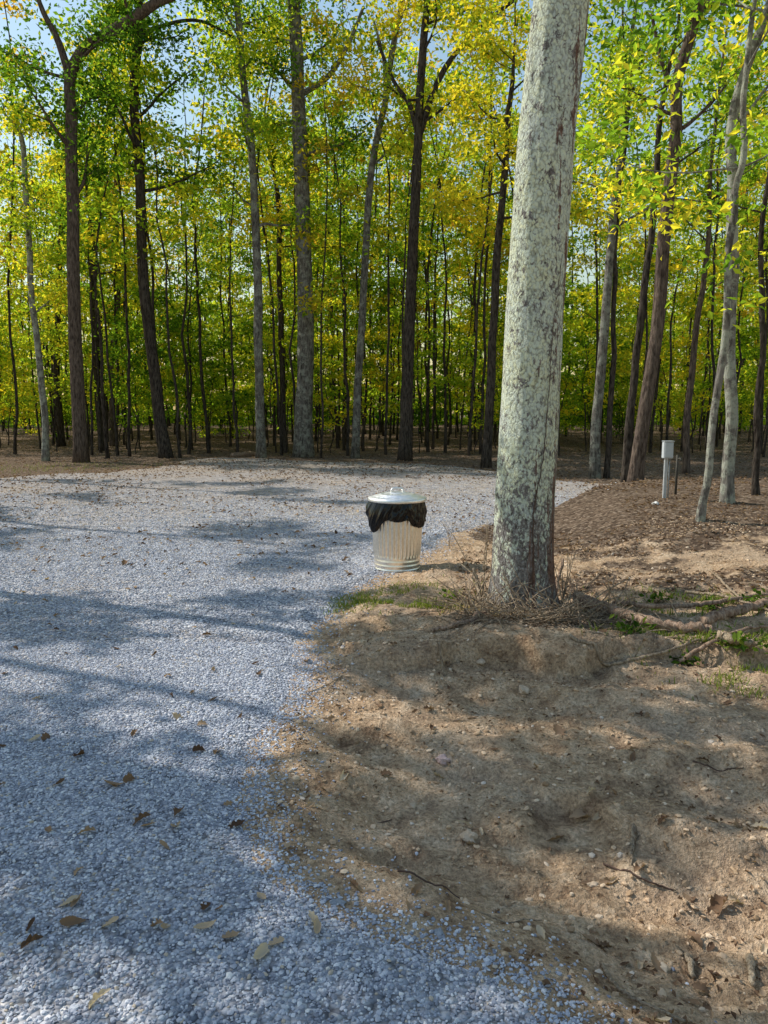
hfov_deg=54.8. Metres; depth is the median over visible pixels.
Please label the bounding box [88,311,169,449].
sapling
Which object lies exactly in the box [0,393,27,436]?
shrub
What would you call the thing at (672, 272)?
woodland tree
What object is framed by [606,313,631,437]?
sapling
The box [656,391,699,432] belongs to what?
shrub
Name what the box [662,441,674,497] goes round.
utility pedestal
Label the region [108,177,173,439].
woodland tree
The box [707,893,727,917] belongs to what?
fallen leaf
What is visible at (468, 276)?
woodland tree
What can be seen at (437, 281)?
woodland tree
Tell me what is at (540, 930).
fallen leaf
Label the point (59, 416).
tree
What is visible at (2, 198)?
woodland tree
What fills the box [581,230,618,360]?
woodland tree
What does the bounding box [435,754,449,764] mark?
rock
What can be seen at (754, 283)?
woodland tree
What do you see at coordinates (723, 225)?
woodland tree
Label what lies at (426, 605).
grass
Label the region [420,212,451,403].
woodland tree
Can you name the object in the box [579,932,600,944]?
fallen leaf
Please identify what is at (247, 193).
woodland tree
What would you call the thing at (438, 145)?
woodland tree
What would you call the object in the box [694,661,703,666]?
fallen leaf
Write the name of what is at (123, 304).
woodland tree
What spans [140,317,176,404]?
sapling
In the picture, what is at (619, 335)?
sapling
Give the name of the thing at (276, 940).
fallen leaf
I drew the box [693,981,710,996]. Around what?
fallen leaf
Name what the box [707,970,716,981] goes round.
fallen leaf
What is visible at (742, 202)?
woodland tree
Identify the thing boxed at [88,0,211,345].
woodland tree
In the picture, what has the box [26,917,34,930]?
fallen leaf
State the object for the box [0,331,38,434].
sapling
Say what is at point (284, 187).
woodland tree
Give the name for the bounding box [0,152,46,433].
woodland tree
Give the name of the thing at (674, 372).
sapling
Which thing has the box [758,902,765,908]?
fallen leaf
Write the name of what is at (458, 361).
sapling
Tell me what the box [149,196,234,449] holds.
woodland tree
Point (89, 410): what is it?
shrub
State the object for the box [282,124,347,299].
woodland tree
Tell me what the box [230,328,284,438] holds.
sapling
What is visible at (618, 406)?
shrub
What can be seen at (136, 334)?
sapling
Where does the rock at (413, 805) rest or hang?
on the ground at (588, 515)
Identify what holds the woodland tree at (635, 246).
on the ground at (588, 515)
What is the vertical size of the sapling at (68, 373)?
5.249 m
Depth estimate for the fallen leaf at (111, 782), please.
2.94 m
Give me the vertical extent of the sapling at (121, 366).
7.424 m
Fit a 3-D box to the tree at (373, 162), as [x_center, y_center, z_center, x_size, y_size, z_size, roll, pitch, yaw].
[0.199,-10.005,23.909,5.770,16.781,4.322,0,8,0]
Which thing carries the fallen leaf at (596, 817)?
on the ground at (588, 515)
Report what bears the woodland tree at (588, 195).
on the ground at (588, 515)
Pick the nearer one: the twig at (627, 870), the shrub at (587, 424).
the twig at (627, 870)
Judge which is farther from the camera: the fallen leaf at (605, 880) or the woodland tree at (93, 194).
the woodland tree at (93, 194)
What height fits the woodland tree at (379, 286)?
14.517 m
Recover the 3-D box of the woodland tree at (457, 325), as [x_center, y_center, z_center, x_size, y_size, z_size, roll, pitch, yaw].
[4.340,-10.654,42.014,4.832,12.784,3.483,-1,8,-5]
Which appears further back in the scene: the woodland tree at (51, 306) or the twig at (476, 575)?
the woodland tree at (51, 306)
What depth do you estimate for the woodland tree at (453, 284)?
40.00 m
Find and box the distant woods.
[0,280,766,424]
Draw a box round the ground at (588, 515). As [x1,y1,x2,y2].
[0,413,767,1023]
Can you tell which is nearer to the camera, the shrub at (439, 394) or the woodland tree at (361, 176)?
the woodland tree at (361, 176)
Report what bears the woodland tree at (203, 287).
on the ground at (588, 515)
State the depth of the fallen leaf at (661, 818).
2.75 m
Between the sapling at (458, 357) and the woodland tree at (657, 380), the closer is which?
the woodland tree at (657, 380)
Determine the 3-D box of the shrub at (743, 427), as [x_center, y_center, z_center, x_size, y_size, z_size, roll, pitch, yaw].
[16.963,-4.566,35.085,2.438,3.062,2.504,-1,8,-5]
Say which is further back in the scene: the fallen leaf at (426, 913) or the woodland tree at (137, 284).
the woodland tree at (137, 284)
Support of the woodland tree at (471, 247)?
on the ground at (588, 515)
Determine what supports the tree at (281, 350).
on the ground at (588, 515)
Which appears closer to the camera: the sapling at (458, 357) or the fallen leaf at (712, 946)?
the fallen leaf at (712, 946)
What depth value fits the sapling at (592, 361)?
31.17 m
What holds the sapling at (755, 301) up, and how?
on the ground at (588, 515)
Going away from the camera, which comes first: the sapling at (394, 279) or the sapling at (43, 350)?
the sapling at (394, 279)
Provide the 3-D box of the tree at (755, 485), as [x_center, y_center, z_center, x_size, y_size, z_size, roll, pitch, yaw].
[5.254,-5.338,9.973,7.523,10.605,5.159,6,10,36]
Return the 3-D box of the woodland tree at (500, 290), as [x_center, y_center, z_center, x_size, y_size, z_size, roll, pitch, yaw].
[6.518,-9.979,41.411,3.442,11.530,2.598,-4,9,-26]
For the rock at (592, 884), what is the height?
0.026 m
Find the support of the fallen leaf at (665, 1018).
on the ground at (588, 515)
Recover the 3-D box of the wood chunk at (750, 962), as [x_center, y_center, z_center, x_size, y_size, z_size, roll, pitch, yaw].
[1.065,1.331,2.146,0.027,0.038,0.148,3,8,22]
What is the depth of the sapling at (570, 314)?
31.95 m
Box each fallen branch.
[568,633,714,665]
[573,591,713,634]
[612,593,767,608]
[677,625,767,663]
[684,590,767,610]
[699,597,767,624]
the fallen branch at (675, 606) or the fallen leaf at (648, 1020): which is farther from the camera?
the fallen branch at (675, 606)
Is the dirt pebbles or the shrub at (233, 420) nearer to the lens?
the dirt pebbles
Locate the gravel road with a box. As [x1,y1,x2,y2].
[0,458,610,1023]
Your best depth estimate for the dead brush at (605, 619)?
5.00 m
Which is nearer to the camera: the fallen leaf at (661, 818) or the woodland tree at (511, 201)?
the fallen leaf at (661, 818)
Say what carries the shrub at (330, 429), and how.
on the ground at (588, 515)
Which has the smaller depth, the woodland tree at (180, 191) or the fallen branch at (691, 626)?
the fallen branch at (691, 626)
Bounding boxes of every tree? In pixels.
[0,0,63,453]
[0,0,263,462]
[0,48,129,460]
[0,50,65,446]
[0,121,49,430]
[0,131,15,303]
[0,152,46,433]
[0,156,39,414]
[0,158,24,430]
[0,179,62,448]
[0,216,52,343]
[3,142,108,444]
[4,196,54,432]
[6,78,106,445]
[12,180,82,441]
[15,24,189,450]
[18,127,83,439]
[19,11,151,455]
[19,11,180,455]
[27,202,83,336]
[33,168,88,435]
[35,85,162,457]
[36,164,112,445]
[36,241,67,346]
[37,0,272,458]
[37,69,137,445]
[40,111,186,445]
[40,141,134,444]
[42,0,172,456]
[45,171,104,427]
[46,97,131,452]
[59,165,121,441]
[63,243,124,410]
[77,134,147,450]
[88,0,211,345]
[88,198,161,440]
[90,252,162,417]
[91,137,173,432]
[93,151,158,432]
[100,117,161,444]
[102,44,212,457]
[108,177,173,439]
[125,59,248,453]
[131,198,173,427]
[132,120,181,425]
[134,137,203,429]
[147,7,244,452]
[148,193,214,439]
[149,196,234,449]
[149,256,178,426]
[150,197,196,429]
[153,145,205,433]
[157,0,349,458]
[166,168,225,375]
[168,201,234,368]
[169,184,233,438]
[170,225,237,428]
[179,138,269,446]
[181,223,235,425]
[188,94,253,418]
[188,113,290,451]
[190,201,261,437]
[191,168,248,428]
[192,2,329,454]
[192,194,252,416]
[197,9,381,452]
[204,0,411,457]
[206,123,284,289]
[213,240,243,389]
[217,65,289,432]
[219,70,294,445]
[222,179,253,422]
[228,201,314,388]
[235,116,293,434]
[239,160,292,376]
[239,160,321,313]
[240,111,344,410]
[240,131,334,415]
[243,0,346,246]
[244,235,288,427]
[248,198,296,403]
[256,130,321,291]
[260,8,367,457]
[263,103,332,289]
[263,164,333,377]
[264,147,369,440]
[264,199,314,441]
[269,181,340,426]
[274,99,333,286]
[280,37,393,455]
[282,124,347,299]
[283,106,396,444]
[289,85,381,448]
[290,136,351,443]
[294,251,348,408]
[297,0,476,457]
[303,0,403,450]
[305,0,454,454]
[311,147,368,439]
[312,182,354,437]
[313,103,381,420]
[313,229,347,434]
[319,200,361,432]
[321,91,406,450]
[321,156,385,400]
[325,0,528,460]
[334,9,420,448]
[335,209,385,360]
[336,150,400,432]
[338,157,409,435]
[339,140,406,439]
[341,260,383,433]
[345,156,386,429]
[355,82,457,407]
[356,142,419,439]
[359,130,444,302]
[360,139,430,444]
[361,76,429,433]
[368,48,444,274]
[374,31,471,445]
[375,64,487,451]
[378,105,459,447]
[385,176,441,352]
[386,0,520,455]
[386,50,462,438]
[388,54,493,452]
[391,185,441,436]
[395,0,629,467]
[395,57,483,448]
[395,223,442,442]
[396,212,438,433]
[399,204,502,444]
[406,173,463,431]
[420,176,507,449]
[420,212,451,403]
[420,216,483,431]
[422,123,461,432]
[427,72,522,450]
[427,113,512,444]
[429,261,464,426]
[432,150,482,433]
[436,0,527,453]
[437,114,513,427]
[437,159,498,429]
[438,225,501,433]
[445,37,574,253]
[446,180,513,382]
[450,168,504,435]
[457,195,512,334]
[459,84,518,439]
[464,0,726,478]
[466,45,523,441]
[469,126,518,332]
[478,227,507,331]
[485,0,589,613]
[487,0,754,478]
[488,38,599,271]
[494,0,767,495]
[501,0,767,481]
[502,135,517,282]
[512,103,603,455]
[513,0,767,521]
[564,72,663,380]
[564,138,604,435]
[565,180,623,428]
[566,194,584,323]
[566,220,595,316]
[571,20,648,442]
[574,137,630,335]
[574,180,669,429]
[577,0,767,481]
[580,64,718,376]
[581,215,635,382]
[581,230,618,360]
[585,0,767,503]
[587,148,651,321]
[589,180,676,425]
[598,156,690,450]
[598,226,669,431]
[604,178,672,299]
[607,0,767,473]
[621,210,682,326]
[625,121,689,283]
[626,102,716,452]
[630,112,696,408]
[631,172,726,440]
[637,204,705,422]
[646,151,701,431]
[650,10,767,456]
[665,215,709,429]
[668,185,743,451]
[668,233,739,427]
[671,55,760,449]
[671,159,767,383]
[674,177,753,444]
[681,189,766,438]
[687,146,756,441]
[692,0,767,415]
[693,155,748,435]
[703,176,767,373]
[707,60,767,446]
[710,154,766,432]
[713,48,762,359]
[724,42,767,453]
[736,234,758,434]
[738,67,767,325]
[738,98,767,431]
[739,145,766,385]
[739,168,766,407]
[747,176,767,456]
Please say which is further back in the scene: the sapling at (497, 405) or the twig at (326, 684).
the sapling at (497, 405)
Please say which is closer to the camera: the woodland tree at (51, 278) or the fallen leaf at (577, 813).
the fallen leaf at (577, 813)
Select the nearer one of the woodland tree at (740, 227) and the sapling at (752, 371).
the woodland tree at (740, 227)
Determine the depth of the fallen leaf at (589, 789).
2.98 m
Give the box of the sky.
[0,0,767,412]
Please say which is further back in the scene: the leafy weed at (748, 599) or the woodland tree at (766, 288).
the woodland tree at (766, 288)
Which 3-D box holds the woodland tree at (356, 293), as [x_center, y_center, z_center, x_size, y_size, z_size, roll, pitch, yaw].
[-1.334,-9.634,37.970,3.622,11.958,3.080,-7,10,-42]
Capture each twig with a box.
[308,675,342,691]
[397,869,459,898]
[480,911,541,923]
[600,961,685,1022]
[603,863,675,890]
[693,760,743,771]
[712,572,741,599]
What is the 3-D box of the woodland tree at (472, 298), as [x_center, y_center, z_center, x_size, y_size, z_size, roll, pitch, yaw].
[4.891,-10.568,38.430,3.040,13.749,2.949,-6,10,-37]
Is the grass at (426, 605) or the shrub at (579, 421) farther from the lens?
the shrub at (579, 421)
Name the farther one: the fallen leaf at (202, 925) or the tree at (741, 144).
the tree at (741, 144)
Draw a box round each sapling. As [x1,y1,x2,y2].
[0,261,89,451]
[0,287,20,378]
[0,290,44,444]
[0,291,30,405]
[0,301,50,447]
[0,313,34,424]
[0,331,34,434]
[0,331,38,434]
[0,338,15,417]
[5,305,89,426]
[5,358,35,384]
[14,344,64,409]
[22,237,116,405]
[60,342,94,408]
[60,350,93,413]
[67,357,94,424]
[80,222,145,448]
[81,291,146,440]
[82,295,142,407]
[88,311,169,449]
[90,322,175,453]
[97,279,197,422]
[104,301,144,428]
[121,283,180,406]
[127,300,165,433]
[130,293,205,416]
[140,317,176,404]
[158,297,205,443]
[158,321,224,442]
[160,298,229,447]
[161,352,189,418]
[167,302,198,428]
[175,334,217,408]
[179,339,245,448]
[182,283,242,442]
[193,324,239,434]
[204,301,241,430]
[206,317,273,439]
[213,267,269,439]
[214,251,314,452]
[215,330,250,408]
[218,293,286,440]
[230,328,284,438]
[232,310,296,446]
[233,297,272,396]
[263,314,315,437]
[266,256,325,434]
[272,221,371,452]
[277,259,345,401]
[289,329,366,452]
[293,339,329,394]
[295,326,331,394]
[316,292,371,417]
[318,307,375,414]
[319,333,354,401]
[325,268,422,449]
[335,332,385,433]
[344,293,414,451]
[348,309,400,419]
[351,322,401,437]
[362,335,399,431]
[368,301,420,427]
[368,317,415,428]
[377,263,459,452]
[388,277,430,395]
[395,347,431,399]
[414,319,462,426]
[417,354,461,436]
[431,310,479,437]
[436,332,501,452]
[439,304,484,430]
[439,322,468,410]
[445,271,507,447]
[447,255,508,411]
[456,330,503,423]
[461,351,485,420]
[473,339,503,423]
[481,320,504,421]
[559,330,595,449]
[560,274,593,404]
[560,285,630,450]
[560,305,593,419]
[560,318,577,408]
[562,336,595,388]
[563,285,626,447]
[563,319,623,427]
[564,289,620,417]
[570,280,641,404]
[601,290,650,398]
[601,338,643,443]
[605,349,643,406]
[606,250,693,449]
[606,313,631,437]
[607,323,657,438]
[613,323,665,432]
[617,311,666,437]
[621,299,666,390]
[629,312,694,441]
[630,317,692,450]
[656,331,677,429]
[659,261,741,452]
[659,308,686,423]
[662,281,724,446]
[664,348,708,417]
[671,277,753,450]
[674,306,758,434]
[674,332,717,399]
[680,328,721,417]
[703,269,766,394]
[735,291,767,442]
[735,297,766,391]
[735,327,767,451]
[738,313,767,441]
[738,332,766,440]
[739,360,756,405]
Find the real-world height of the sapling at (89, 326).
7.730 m
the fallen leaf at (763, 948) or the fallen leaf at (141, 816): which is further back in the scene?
the fallen leaf at (141, 816)
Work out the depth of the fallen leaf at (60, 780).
2.96 m
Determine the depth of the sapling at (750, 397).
27.66 m
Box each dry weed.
[440,520,453,548]
[445,521,490,596]
[554,549,575,602]
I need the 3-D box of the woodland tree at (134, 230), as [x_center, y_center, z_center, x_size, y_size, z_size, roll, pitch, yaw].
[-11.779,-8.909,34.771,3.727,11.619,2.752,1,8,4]
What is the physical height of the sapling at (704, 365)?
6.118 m
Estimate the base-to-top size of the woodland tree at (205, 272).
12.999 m
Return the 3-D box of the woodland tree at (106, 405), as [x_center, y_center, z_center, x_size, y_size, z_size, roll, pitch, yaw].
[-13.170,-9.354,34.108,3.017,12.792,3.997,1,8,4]
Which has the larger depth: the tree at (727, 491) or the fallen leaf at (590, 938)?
the tree at (727, 491)
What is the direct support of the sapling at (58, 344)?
on the ground at (588, 515)
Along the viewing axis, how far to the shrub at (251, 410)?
33.91 m
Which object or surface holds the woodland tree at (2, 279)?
on the ground at (588, 515)
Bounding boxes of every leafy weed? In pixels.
[438,586,456,601]
[609,613,656,634]
[638,590,678,603]
[669,649,703,665]
[701,595,729,610]
[707,625,767,653]
[731,587,767,604]
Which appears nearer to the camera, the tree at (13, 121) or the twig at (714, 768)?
the twig at (714, 768)
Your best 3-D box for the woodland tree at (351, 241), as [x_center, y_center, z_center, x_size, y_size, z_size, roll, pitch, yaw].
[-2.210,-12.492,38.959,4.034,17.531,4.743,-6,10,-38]
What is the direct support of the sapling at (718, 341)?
on the ground at (588, 515)
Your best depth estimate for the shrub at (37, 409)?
44.10 m
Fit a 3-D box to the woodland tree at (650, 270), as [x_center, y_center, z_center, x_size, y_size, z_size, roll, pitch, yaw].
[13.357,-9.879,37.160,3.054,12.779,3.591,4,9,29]
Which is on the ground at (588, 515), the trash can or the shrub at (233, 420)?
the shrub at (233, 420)
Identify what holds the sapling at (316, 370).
on the ground at (588, 515)
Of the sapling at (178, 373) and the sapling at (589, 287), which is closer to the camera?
the sapling at (178, 373)
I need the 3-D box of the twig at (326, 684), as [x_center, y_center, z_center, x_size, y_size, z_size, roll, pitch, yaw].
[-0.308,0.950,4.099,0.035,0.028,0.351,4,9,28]
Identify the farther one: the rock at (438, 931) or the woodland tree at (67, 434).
the woodland tree at (67, 434)
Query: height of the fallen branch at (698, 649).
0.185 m
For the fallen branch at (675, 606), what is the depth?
5.22 m
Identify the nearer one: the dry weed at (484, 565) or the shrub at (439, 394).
the dry weed at (484, 565)
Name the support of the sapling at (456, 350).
on the ground at (588, 515)
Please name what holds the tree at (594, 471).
on the ground at (588, 515)
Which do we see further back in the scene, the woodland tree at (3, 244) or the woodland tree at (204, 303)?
the woodland tree at (204, 303)
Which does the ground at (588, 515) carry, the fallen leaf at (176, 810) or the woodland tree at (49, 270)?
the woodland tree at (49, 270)
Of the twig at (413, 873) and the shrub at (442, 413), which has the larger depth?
the shrub at (442, 413)
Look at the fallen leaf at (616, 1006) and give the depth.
1.91 m
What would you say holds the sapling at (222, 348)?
on the ground at (588, 515)
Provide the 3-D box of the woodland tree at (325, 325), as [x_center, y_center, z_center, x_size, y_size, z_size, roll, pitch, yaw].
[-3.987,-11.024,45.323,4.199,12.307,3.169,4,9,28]
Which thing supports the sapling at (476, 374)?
on the ground at (588, 515)
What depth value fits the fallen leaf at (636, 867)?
2.58 m
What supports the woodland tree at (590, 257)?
on the ground at (588, 515)
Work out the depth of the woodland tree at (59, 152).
29.66 m
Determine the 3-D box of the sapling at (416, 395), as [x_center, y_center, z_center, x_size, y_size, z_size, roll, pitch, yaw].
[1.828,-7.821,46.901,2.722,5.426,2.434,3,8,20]
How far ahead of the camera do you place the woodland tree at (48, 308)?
31.91 m
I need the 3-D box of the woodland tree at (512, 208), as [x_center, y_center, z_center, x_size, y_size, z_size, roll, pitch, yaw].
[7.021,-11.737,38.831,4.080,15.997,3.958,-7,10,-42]
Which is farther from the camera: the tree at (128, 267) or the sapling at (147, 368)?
the sapling at (147, 368)
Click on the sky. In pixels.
(13, 26)
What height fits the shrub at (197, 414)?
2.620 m
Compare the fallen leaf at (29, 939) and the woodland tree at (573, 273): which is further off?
the woodland tree at (573, 273)
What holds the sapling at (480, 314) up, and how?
on the ground at (588, 515)
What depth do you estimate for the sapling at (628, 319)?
40.36 m
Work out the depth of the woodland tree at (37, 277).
33.66 m
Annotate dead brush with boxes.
[363,561,620,639]
[459,539,680,630]
[593,599,704,656]
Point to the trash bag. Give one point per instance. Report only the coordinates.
(379, 514)
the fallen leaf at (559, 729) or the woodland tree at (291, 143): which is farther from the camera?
the woodland tree at (291, 143)
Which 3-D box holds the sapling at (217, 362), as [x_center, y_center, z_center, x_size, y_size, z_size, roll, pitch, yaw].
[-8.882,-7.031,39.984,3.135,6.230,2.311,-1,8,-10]
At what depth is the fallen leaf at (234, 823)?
2.69 m
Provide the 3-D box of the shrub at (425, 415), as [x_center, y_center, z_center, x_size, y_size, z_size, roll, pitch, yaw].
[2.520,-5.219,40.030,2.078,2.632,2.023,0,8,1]
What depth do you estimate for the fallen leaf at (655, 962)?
2.18 m
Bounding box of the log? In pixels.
[230,451,255,456]
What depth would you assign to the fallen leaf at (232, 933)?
2.10 m
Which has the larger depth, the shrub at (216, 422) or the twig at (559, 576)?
the shrub at (216, 422)
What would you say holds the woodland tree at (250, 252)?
on the ground at (588, 515)
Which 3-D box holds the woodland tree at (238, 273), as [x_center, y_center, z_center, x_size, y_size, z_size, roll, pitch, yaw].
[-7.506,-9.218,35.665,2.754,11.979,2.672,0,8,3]
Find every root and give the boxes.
[431,608,488,632]
[547,606,597,629]
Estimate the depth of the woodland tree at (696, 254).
25.62 m
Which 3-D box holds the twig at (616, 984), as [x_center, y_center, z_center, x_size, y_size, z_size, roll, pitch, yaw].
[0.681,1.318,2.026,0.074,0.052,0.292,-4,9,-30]
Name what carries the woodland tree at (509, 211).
on the ground at (588, 515)
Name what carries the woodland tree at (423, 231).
on the ground at (588, 515)
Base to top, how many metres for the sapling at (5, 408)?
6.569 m
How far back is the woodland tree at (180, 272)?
40.98 m
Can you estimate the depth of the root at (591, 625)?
4.94 m
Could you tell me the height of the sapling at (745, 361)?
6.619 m
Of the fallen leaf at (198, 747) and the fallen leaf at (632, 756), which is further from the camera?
the fallen leaf at (632, 756)
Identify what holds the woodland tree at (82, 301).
on the ground at (588, 515)
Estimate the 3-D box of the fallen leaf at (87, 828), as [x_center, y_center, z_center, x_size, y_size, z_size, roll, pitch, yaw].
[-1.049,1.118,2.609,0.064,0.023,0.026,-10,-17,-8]
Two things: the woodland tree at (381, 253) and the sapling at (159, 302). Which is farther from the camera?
the woodland tree at (381, 253)
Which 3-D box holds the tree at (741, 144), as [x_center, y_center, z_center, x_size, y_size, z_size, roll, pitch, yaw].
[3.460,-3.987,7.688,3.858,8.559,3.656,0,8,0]
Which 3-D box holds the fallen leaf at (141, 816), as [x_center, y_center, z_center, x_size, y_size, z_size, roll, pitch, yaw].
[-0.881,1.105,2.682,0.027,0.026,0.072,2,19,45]
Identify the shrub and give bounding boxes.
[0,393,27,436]
[11,402,38,435]
[23,390,52,428]
[31,401,70,427]
[48,401,71,443]
[67,387,95,428]
[119,382,163,431]
[180,394,223,435]
[182,395,222,437]
[195,396,223,426]
[196,408,220,437]
[198,407,226,436]
[211,390,254,441]
[218,401,244,436]
[238,405,269,428]
[266,393,290,422]
[270,386,321,429]
[276,400,293,429]
[312,399,334,434]
[312,399,336,432]
[328,389,351,422]
[361,396,384,421]
[378,395,399,421]
[413,386,454,431]
[413,397,442,427]
[416,398,432,427]
[417,391,462,427]
[441,403,463,424]
[560,397,582,427]
[563,374,625,433]
[569,391,612,438]
[574,403,606,430]
[603,400,626,438]
[604,402,635,442]
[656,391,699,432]
[663,399,702,438]
[678,377,722,428]
[684,390,725,432]
[718,382,755,430]
[738,403,764,426]
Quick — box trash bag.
[365,501,426,532]
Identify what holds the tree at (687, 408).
on the ground at (588, 515)
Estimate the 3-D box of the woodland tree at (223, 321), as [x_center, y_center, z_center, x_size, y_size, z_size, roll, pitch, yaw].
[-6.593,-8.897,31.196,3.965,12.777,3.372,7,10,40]
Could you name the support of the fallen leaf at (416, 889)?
on the ground at (588, 515)
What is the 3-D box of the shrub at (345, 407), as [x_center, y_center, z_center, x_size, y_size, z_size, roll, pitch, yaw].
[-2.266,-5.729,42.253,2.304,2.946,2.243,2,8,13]
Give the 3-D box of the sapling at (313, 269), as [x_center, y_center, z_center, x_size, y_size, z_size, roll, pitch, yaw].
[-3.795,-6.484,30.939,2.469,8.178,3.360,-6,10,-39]
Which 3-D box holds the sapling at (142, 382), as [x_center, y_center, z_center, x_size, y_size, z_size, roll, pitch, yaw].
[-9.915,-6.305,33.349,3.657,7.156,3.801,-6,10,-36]
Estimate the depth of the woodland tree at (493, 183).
35.02 m
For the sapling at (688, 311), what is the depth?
27.25 m
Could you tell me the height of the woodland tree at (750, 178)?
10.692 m
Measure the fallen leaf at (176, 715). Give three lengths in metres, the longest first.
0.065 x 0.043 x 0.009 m
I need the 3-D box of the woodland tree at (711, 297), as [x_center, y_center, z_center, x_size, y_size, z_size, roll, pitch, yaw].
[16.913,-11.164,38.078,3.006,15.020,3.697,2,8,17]
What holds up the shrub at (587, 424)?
on the ground at (588, 515)
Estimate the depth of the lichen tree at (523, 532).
5.09 m
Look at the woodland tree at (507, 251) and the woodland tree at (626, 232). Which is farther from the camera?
the woodland tree at (626, 232)
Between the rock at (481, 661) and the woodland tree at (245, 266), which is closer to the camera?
the rock at (481, 661)
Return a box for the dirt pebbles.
[266,515,767,1023]
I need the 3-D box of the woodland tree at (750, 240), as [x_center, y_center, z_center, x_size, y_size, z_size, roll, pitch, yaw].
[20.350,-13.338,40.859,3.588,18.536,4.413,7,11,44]
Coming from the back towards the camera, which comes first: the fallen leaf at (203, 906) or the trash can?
the trash can
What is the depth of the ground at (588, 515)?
3.33 m
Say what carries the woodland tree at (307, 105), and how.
on the ground at (588, 515)
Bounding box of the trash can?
[368,487,425,571]
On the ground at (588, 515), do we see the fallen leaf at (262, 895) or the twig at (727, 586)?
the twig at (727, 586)
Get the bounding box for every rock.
[329,898,346,904]
[409,802,416,808]
[434,927,443,935]
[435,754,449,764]
[460,828,477,844]
[475,658,485,664]
[519,685,528,694]
[587,881,598,887]
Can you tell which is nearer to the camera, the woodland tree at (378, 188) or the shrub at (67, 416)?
the woodland tree at (378, 188)
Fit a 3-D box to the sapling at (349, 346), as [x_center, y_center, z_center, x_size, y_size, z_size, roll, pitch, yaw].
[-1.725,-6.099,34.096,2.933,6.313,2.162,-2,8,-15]
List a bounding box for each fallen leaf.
[20,934,42,948]
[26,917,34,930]
[29,734,40,739]
[41,732,49,739]
[44,826,51,831]
[53,778,64,784]
[56,895,78,907]
[59,915,86,925]
[70,892,81,906]
[72,749,83,756]
[78,825,95,833]
[88,988,110,1008]
[102,916,118,926]
[103,779,123,784]
[123,773,134,782]
[132,812,150,825]
[150,918,162,926]
[160,840,169,848]
[160,923,170,928]
[172,712,182,719]
[173,806,183,815]
[192,744,205,751]
[193,919,215,928]
[197,720,207,725]
[200,902,210,909]
[222,930,239,937]
[223,800,232,805]
[228,819,244,827]
[253,942,268,958]
[257,892,265,898]
[268,936,283,944]
[308,910,317,922]
[313,918,320,932]
[340,770,348,780]
[350,879,357,888]
[380,769,392,774]
[406,898,413,908]
[409,882,422,894]
[420,911,430,915]
[457,820,471,826]
[536,924,544,939]
[553,724,565,735]
[569,809,589,817]
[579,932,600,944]
[586,786,595,794]
[592,812,601,819]
[598,877,613,883]
[600,940,611,946]
[610,876,618,882]
[611,1004,622,1011]
[630,751,635,760]
[633,862,644,871]
[637,960,642,968]
[642,1017,654,1023]
[648,1015,670,1021]
[651,952,662,970]
[658,815,668,824]
[681,998,699,1004]
[682,893,693,901]
[687,931,702,949]
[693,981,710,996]
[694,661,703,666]
[702,1001,711,1010]
[704,816,717,821]
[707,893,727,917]
[707,942,714,951]
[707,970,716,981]
[727,894,743,903]
[731,821,741,827]
[751,821,767,828]
[757,1004,766,1012]
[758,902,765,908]
[760,989,766,996]
[761,943,766,953]
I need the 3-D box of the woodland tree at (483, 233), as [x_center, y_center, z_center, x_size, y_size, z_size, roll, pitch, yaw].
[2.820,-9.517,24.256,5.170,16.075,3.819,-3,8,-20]
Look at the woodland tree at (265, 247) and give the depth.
38.59 m
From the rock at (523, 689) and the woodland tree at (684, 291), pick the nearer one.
the rock at (523, 689)
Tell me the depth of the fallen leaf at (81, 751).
3.19 m
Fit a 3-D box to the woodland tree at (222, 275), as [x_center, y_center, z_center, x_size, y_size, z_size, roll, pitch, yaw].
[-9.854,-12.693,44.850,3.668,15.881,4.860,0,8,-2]
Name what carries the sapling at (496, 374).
on the ground at (588, 515)
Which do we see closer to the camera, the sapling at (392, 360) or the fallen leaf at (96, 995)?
the fallen leaf at (96, 995)
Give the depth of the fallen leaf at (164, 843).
2.53 m
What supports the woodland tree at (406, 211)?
on the ground at (588, 515)
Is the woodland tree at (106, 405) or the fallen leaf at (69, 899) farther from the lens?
the woodland tree at (106, 405)
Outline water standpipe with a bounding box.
[674,455,681,494]
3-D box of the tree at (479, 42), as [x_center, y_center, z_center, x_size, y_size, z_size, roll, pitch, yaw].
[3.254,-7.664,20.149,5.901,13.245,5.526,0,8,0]
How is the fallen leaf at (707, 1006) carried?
on the ground at (588, 515)
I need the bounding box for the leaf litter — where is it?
[0,429,767,1023]
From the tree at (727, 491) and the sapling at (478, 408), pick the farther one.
the sapling at (478, 408)
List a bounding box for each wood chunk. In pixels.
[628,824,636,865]
[683,952,695,977]
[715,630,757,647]
[745,953,755,986]
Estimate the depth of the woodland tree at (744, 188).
28.56 m
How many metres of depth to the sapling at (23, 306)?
27.12 m
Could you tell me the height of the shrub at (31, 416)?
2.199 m
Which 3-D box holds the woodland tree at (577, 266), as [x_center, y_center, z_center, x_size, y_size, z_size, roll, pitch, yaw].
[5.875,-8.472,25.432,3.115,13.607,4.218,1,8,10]
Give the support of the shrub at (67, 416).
on the ground at (588, 515)
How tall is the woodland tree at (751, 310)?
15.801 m
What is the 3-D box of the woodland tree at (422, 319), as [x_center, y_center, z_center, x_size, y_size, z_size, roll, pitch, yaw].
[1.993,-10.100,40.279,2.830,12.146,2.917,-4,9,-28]
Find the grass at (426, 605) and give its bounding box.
[0,459,767,700]
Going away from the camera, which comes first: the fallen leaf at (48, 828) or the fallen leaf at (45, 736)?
the fallen leaf at (48, 828)

